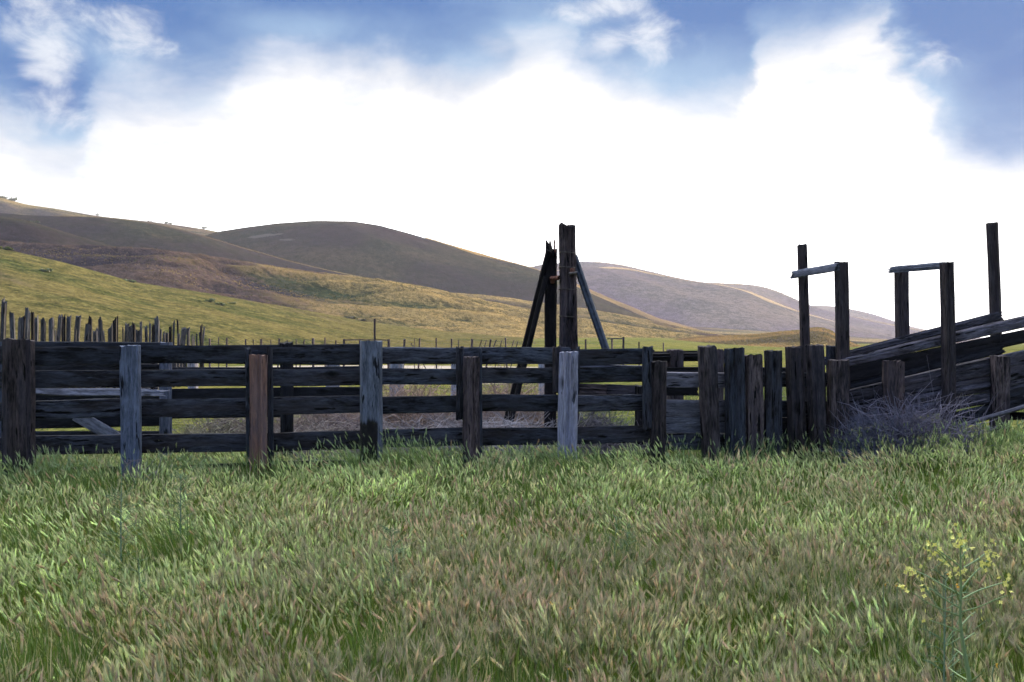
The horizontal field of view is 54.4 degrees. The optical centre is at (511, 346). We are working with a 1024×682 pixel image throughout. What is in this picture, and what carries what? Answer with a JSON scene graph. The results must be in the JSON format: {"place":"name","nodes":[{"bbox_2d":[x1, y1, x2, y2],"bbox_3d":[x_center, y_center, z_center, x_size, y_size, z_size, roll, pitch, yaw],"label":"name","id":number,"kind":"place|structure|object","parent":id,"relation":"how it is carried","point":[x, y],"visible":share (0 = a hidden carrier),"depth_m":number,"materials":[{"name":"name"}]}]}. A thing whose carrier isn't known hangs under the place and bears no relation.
{"place":"outdoors","nodes":[
{"label":"outdoors","id":0,"kind":"place"},
{"bbox_2d":[0,217,109,245],"bbox_3d":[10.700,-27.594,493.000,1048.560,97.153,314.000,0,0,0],"label":"hill","id":1,"kind":"structure","parent":0,"point":[17,230],"depth_m":439.45,"materials":[{"name":"brown plant"}]},
{"bbox_2d":[0,249,540,346],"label":"hill","id":2,"kind":"structure","parent":0,"point":[63,289],"depth_m":120.08,"materials":[{"name":"green plant"}]},
{"bbox_2d":[0,246,13,249],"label":"shrub","id":3,"kind":"object","parent":2,"relation":"on","point":[6,248],"visible":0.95,"depth_m":141.03,"materials":[{"name":"green plant"}]},
{"bbox_2d":[39,268,53,271],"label":"shrub","id":4,"kind":"object","parent":2,"relation":"on","point":[48,270],"visible":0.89,"depth_m":122.20,"materials":[{"name":"green plant"}]},
{"bbox_2d":[204,298,215,301],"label":"shrub","id":5,"kind":"object","parent":2,"relation":"on","point":[211,300],"visible":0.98,"depth_m":145.22,"materials":[{"name":"green plant"}]},
{"bbox_2d":[340,316,357,318],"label":"shrub","id":6,"kind":"object","parent":2,"relation":"on","point":[353,317],"visible":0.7,"depth_m":234.68,"materials":[{"name":"green plant"}]},
{"bbox_2d":[259,302,537,338],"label":"hillside grass","id":7,"kind":"structure","parent":2,"relation":"on","point":[420,328],"depth_m":282.36,"materials":[{"name":"green plant"}]},
{"bbox_2d":[0,240,702,339],"bbox_3d":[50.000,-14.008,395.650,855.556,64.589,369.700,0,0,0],"label":"hill","id":8,"kind":"structure","parent":0,"point":[419,300],"depth_m":315.68,"materials":[{"name":"plant"}]},
{"bbox_2d":[205,221,656,321],"bbox_3d":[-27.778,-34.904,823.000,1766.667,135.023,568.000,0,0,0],"label":"hill","id":9,"kind":"structure","parent":0,"point":[360,249],"depth_m":720.84,"materials":[{"name":"brown plant"}]},
{"bbox_2d":[426,238,704,331],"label":"hillside grass","id":10,"kind":"structure","parent":9,"relation":"on","point":[634,310],"depth_m":771.08,"materials":[{"name":"plant"}]},
{"bbox_2d":[0,213,877,343],"bbox_3d":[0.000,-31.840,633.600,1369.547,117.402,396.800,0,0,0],"label":"hill","id":11,"kind":"structure","parent":0,"point":[116,232],"depth_m":584.35,"materials":[{"name":"brown plant"}]},
{"bbox_2d":[38,215,367,277],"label":"hillside grass","id":12,"kind":"structure","parent":11,"relation":"on","point":[218,240],"depth_m":626.31,"materials":[{"name":"brown plant"}]},
{"bbox_2d":[0,198,888,341],"bbox_3d":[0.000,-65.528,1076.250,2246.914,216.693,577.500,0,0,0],"label":"hill","id":13,"kind":"structure","parent":0,"point":[7,206],"depth_m":1001.39,"materials":[{"name":"brown plant"}]},
{"bbox_2d":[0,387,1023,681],"bbox_3d":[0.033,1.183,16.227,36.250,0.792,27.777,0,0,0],"label":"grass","id":14,"kind":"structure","parent":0,"point":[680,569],"depth_m":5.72,"materials":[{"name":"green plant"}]},
{"bbox_2d":[0,337,1023,681],"bbox_3d":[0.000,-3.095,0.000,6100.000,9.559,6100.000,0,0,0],"label":"ground","id":15,"kind":"structure","parent":0,"point":[666,343],"depth_m":14.82,"materials":[{"name":"green plant"}]},
{"bbox_2d":[0,296,204,389],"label":"stake palisade","id":16,"kind":"object","parent":15,"relation":"on","point":[132,334],"visible":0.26,"depth_m":28.95,"materials":[{"name":"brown wood"}]},
{"bbox_2d":[86,461,147,572],"bbox_3d":[-2.449,1.123,6.204,0.370,0.825,0.314,0,0,0],"label":"weed stalk","id":17,"kind":"object","parent":15,"relation":"on","point":[121,532],"visible":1,"depth_m":6.20,"materials":[{"name":"green plant"}]},
{"bbox_2d":[96,454,162,494],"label":"grass","id":18,"kind":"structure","parent":15,"relation":"on","point":[136,472],"depth_m":9.90,"materials":[{"name":"green plant"}]},
{"bbox_2d":[127,555,157,631],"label":"weed stalk","id":19,"kind":"object","parent":15,"relation":"on","point":[141,580],"visible":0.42,"depth_m":5.20,"materials":[{"name":"green plant"}]},
{"bbox_2d":[0,341,359,464],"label":"rail fence","id":20,"kind":"object","parent":15,"relation":"on","point":[99,425],"visible":0.32,"depth_m":13.27,"materials":[{"name":"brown wood"}]},
{"bbox_2d":[36,388,170,396],"bbox_3d":[-5.314,0.575,12.688,1.905,0.140,0.066,2,-32,0],"label":"loose board","id":21,"kind":"object","parent":20,"relation":"attached to","point":[147,392],"visible":0.8,"depth_m":12.67,"materials":[{"name":"grey wood"}]},
{"bbox_2d":[160,464,199,542],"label":"weed stalk","id":22,"kind":"object","parent":15,"relation":"on","point":[180,504],"visible":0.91,"depth_m":6.90,"materials":[{"name":"green plant"}]},
{"bbox_2d":[153,418,245,453],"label":"dead bush","id":23,"kind":"object","parent":15,"relation":"on","point":[197,431],"visible":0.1,"depth_m":14.64,"materials":[{"name":"grey plant"}]},
{"bbox_2d":[173,417,276,433],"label":"dead bush","id":24,"kind":"object","parent":15,"relation":"on","point":[220,421],"visible":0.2,"depth_m":15.89,"materials":[{"name":"grey plant"}]},
{"bbox_2d":[214,386,351,432],"bbox_3d":[-3.439,1.327,15.577,2.544,1.489,1.490,0,0,0],"label":"dead bush","id":25,"kind":"object","parent":15,"relation":"on","point":[277,423],"visible":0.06,"depth_m":15.52,"materials":[{"name":"grey plant"}]},
{"bbox_2d":[236,413,388,456],"bbox_3d":[-2.897,1.378,14.508,2.698,1.046,1.760,0,0,-23],"label":"dead bush","id":26,"kind":"object","parent":15,"relation":"on","point":[311,428],"visible":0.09,"depth_m":14.48,"materials":[{"name":"grey plant"}]},
{"bbox_2d":[279,449,357,460],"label":"dead bush","id":27,"kind":"object","parent":15,"relation":"on","point":[309,458],"visible":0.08,"depth_m":12.55,"materials":[{"name":"plant"}]},
{"bbox_2d":[0,338,666,485],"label":"rail fence","id":28,"kind":"object","parent":15,"relation":"on","point":[23,410],"visible":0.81,"depth_m":10.94,"materials":[{"name":"grey wood"}]},
{"bbox_2d":[294,385,388,429],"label":"dead bush","id":29,"kind":"object","parent":15,"relation":"on","point":[325,415],"visible":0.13,"depth_m":17.19,"materials":[{"name":"grey plant"}]},
{"bbox_2d":[295,413,404,447],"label":"dead bush","id":30,"kind":"object","parent":15,"relation":"on","point":[347,424],"visible":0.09,"depth_m":14.97,"materials":[{"name":"grey plant"}]},
{"bbox_2d":[187,363,543,395],"bbox_3d":[-3.479,0.908,23.942,8.733,1.688,0.376,0,0,0],"label":"rail fence","id":31,"kind":"object","parent":15,"relation":"on","point":[453,366],"visible":0.07,"depth_m":23.91,"materials":[{"name":"grey wood"}]},
{"bbox_2d":[343,318,389,367],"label":"timber gate","id":32,"kind":"structure","parent":15,"relation":"on","point":[387,340],"depth_m":54.94,"materials":[{"name":"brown wood"}]},
{"bbox_2d":[372,524,413,624],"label":"weed stalk","id":33,"kind":"object","parent":15,"relation":"on","point":[399,540],"visible":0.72,"depth_m":5.30,"materials":[{"name":"green plant"}]},
{"bbox_2d":[346,414,461,457],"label":"dead bush","id":34,"kind":"object","parent":15,"relation":"on","point":[388,425],"visible":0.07,"depth_m":13.58,"materials":[{"name":"grey plant"}]},
{"bbox_2d":[327,364,494,428],"bbox_3d":[-1.723,1.163,16.501,3.063,2.429,2.438,0,0,0],"label":"dead bush","id":35,"kind":"object","parent":15,"relation":"on","point":[412,393],"visible":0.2,"depth_m":16.22,"materials":[{"name":"plant"}]},
{"bbox_2d":[193,337,663,368],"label":"wire fence","id":36,"kind":"object","parent":15,"relation":"on","point":[404,341],"visible":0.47,"depth_m":55.88,"materials":[{"name":"brown metal"}]},
{"bbox_2d":[395,385,532,428],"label":"dead bush","id":37,"kind":"object","parent":15,"relation":"on","point":[444,415],"visible":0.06,"depth_m":15.13,"materials":[{"name":"plant"}]},
{"bbox_2d":[461,445,549,458],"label":"dead bush","id":38,"kind":"object","parent":15,"relation":"on","point":[520,446],"visible":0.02,"depth_m":12.41,"materials":[{"name":"plant"}]},
{"bbox_2d":[385,411,631,455],"bbox_3d":[-0.058,1.275,13.458,3.606,1.199,1.945,0,0,-5],"label":"dead bush","id":39,"kind":"object","parent":15,"relation":"on","point":[505,424],"visible":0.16,"depth_m":13.23,"materials":[{"name":"grey plant"}]},
{"bbox_2d":[431,343,614,427],"bbox_3d":[-0.001,1.105,16.899,3.570,2.358,2.439,0,0,15],"label":"dead bush","id":40,"kind":"object","parent":15,"relation":"on","point":[505,391],"visible":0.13,"depth_m":16.79,"materials":[{"name":"plant"}]},
{"bbox_2d":[547,601,552,668],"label":"orange wildflower","id":41,"kind":"object","parent":15,"relation":"on","point":[548,616],"visible":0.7,"depth_m":4.50,"materials":[{"name":"green plant"}]},
{"bbox_2d":[502,222,609,445],"bbox_3d":[0.387,0.157,13.734,1.995,3.718,0.882,0,0,30],"label":"stayed gate post","id":42,"kind":"object","parent":15,"relation":"on","point":[570,268],"visible":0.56,"depth_m":13.62,"materials":[{"name":"brown wood"}]},
{"bbox_2d":[532,411,634,445],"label":"dead bush","id":43,"kind":"object","parent":15,"relation":"on","point":[596,419],"visible":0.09,"depth_m":14.50,"materials":[{"name":"grey plant"}]},
{"bbox_2d":[546,443,645,454],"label":"dead bush","id":44,"kind":"object","parent":15,"relation":"on","point":[602,450],"visible":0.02,"depth_m":12.44,"materials":[{"name":"plant"}]},
{"bbox_2d":[602,515,624,568],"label":"weed stalk","id":45,"kind":"object","parent":15,"relation":"on","point":[614,553],"visible":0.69,"depth_m":6.20,"materials":[{"name":"green plant"}]},
{"bbox_2d":[578,365,649,452],"bbox_3d":[1.380,1.008,13.175,1.050,1.561,0.284,0,0,8],"label":"rail fence","id":46,"kind":"object","parent":15,"relation":"on","point":[599,389],"visible":0.34,"depth_m":13.22,"materials":[{"name":"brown wood"}]},
{"bbox_2d":[579,411,649,454],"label":"dead bush","id":47,"kind":"object","parent":15,"relation":"on","point":[608,446],"visible":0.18,"depth_m":12.92,"materials":[{"name":"grey plant"}]},
{"bbox_2d":[607,337,624,348],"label":"timber gate","id":48,"kind":"structure","parent":15,"relation":"on","point":[623,339],"depth_m":54.94,"materials":[{"name":"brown wood"}]},
{"bbox_2d":[615,523,637,571],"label":"grass","id":49,"kind":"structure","parent":15,"relation":"on","point":[626,532],"depth_m":6.00,"materials":[{"name":"green plant"}]},
{"bbox_2d":[653,349,785,450],"bbox_3d":[2.693,0.908,14.374,3.337,1.771,1.604,0,0,-44],"label":"log fence","id":50,"kind":"object","parent":15,"relation":"on","point":[675,359],"visible":0.26,"depth_m":14.67,"materials":[{"name":"brown wood"}]},
{"bbox_2d":[666,344,848,472],"bbox_3d":[2.983,0.879,12.022,2.468,1.844,0.520,0,0,-16],"label":"stockade fence","id":51,"kind":"object","parent":15,"relation":"on","point":[745,407],"visible":0.78,"depth_m":11.96,"materials":[{"name":"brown wood"}]},
{"bbox_2d":[811,385,935,471],"bbox_3d":[4.432,1.197,11.860,1.656,1.474,1.237,0,0,0],"label":"dead bush","id":52,"kind":"object","parent":15,"relation":"on","point":[871,434],"visible":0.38,"depth_m":11.76,"materials":[{"name":"grey plant"}]},
{"bbox_2d":[882,583,887,664],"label":"orange wildflower","id":53,"kind":"object","parent":15,"relation":"on","point":[883,614],"visible":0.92,"depth_m":4.20,"materials":[{"name":"green plant"}]},
{"bbox_2d":[896,585,900,674],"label":"orange wildflower","id":54,"kind":"object","parent":15,"relation":"on","point":[897,618],"visible":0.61,"depth_m":4.20,"materials":[{"name":"green plant"}]},
{"bbox_2d":[790,222,1023,451],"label":"loading chute","id":55,"kind":"object","parent":15,"relation":"on","point":[987,369],"visible":0.72,"depth_m":12.59,"materials":[{"name":"brown wood"}]},
{"bbox_2d":[955,405,1023,428],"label":"pole","id":56,"kind":"object","parent":55,"relation":"on","point":[1007,411],"visible":0.73,"depth_m":12.33,"materials":[{"name":"wood"}]},
{"bbox_2d":[815,359,1009,466],"bbox_3d":[4.926,0.977,11.976,2.726,1.755,1.493,0,0,0],"label":"dead bush","id":57,"kind":"object","parent":15,"relation":"on","point":[915,418],"visible":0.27,"depth_m":11.85,"materials":[{"name":"grey plant"}]},
{"bbox_2d":[943,572,948,655],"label":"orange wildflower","id":58,"kind":"object","parent":15,"relation":"on","point":[943,611],"visible":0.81,"depth_m":3.60,"materials":[{"name":"green plant"}]},
{"bbox_2d":[914,561,989,681],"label":"weed stalk","id":59,"kind":"object","parent":15,"relation":"on","point":[943,662],"visible":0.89,"depth_m":3.40,"materials":[{"name":"green plant"}]},
{"bbox_2d":[951,583,958,681],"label":"orange wildflower","id":60,"kind":"object","parent":15,"relation":"on","point":[957,586],"visible":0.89,"depth_m":3.50,"materials":[{"name":"green plant"}]},
{"bbox_2d":[898,523,1014,681],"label":"mustard plant","id":61,"kind":"object","parent":15,"relation":"on","point":[963,646],"visible":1,"depth_m":2.59,"materials":[{"name":"green plant"}]},
{"bbox_2d":[992,663,999,681],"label":"orange wildflower","id":62,"kind":"object","parent":15,"relation":"on","point":[996,664],"visible":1,"depth_m":3.00,"materials":[{"name":"green plant"}]},
{"bbox_2d":[0,0,1023,337],"label":"sky","id":63,"kind":"structure","parent":0,"point":[709,141],"materials":[{"name":"white"}]},
{"bbox_2d":[451,292,721,335],"bbox_3d":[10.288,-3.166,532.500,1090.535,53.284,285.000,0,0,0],"label":"hill","id":64,"kind":"structure","parent":0,"point":[602,315],"depth_m":496.86,"materials":[{"name":"brown plant"}]},
{"bbox_2d":[531,262,969,341],"bbox_3d":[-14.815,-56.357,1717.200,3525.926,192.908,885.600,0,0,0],"label":"hill","id":65,"kind":"structure","parent":0,"point":[781,298],"depth_m":1654.13,"materials":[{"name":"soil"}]},
{"bbox_2d":[558,267,849,325],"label":"hillside grass","id":66,"kind":"structure","parent":65,"relation":"on","point":[766,299],"depth_m":1386.90,"materials":[{"name":"brown plant"}]},
{"bbox_2d":[557,267,959,342],"bbox_3d":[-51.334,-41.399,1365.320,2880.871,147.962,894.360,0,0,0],"label":"hill","id":67,"kind":"structure","parent":0,"point":[689,303],"depth_m":1207.40,"materials":[{"name":"soil"}]},
{"bbox_2d":[674,327,859,346],"bbox_3d":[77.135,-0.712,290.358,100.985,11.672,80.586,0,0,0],"label":"hillside grass","id":68,"kind":"structure","parent":0,"point":[740,337],"depth_m":289.43,"materials":[{"name":"plant"}]},
{"bbox_2d":[815,305,979,339],"bbox_3d":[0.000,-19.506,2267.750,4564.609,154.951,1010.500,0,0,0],"label":"hill","id":69,"kind":"structure","parent":0,"point":[861,314],"depth_m":2193.82,"materials":[{"name":"soil"}]}
]}

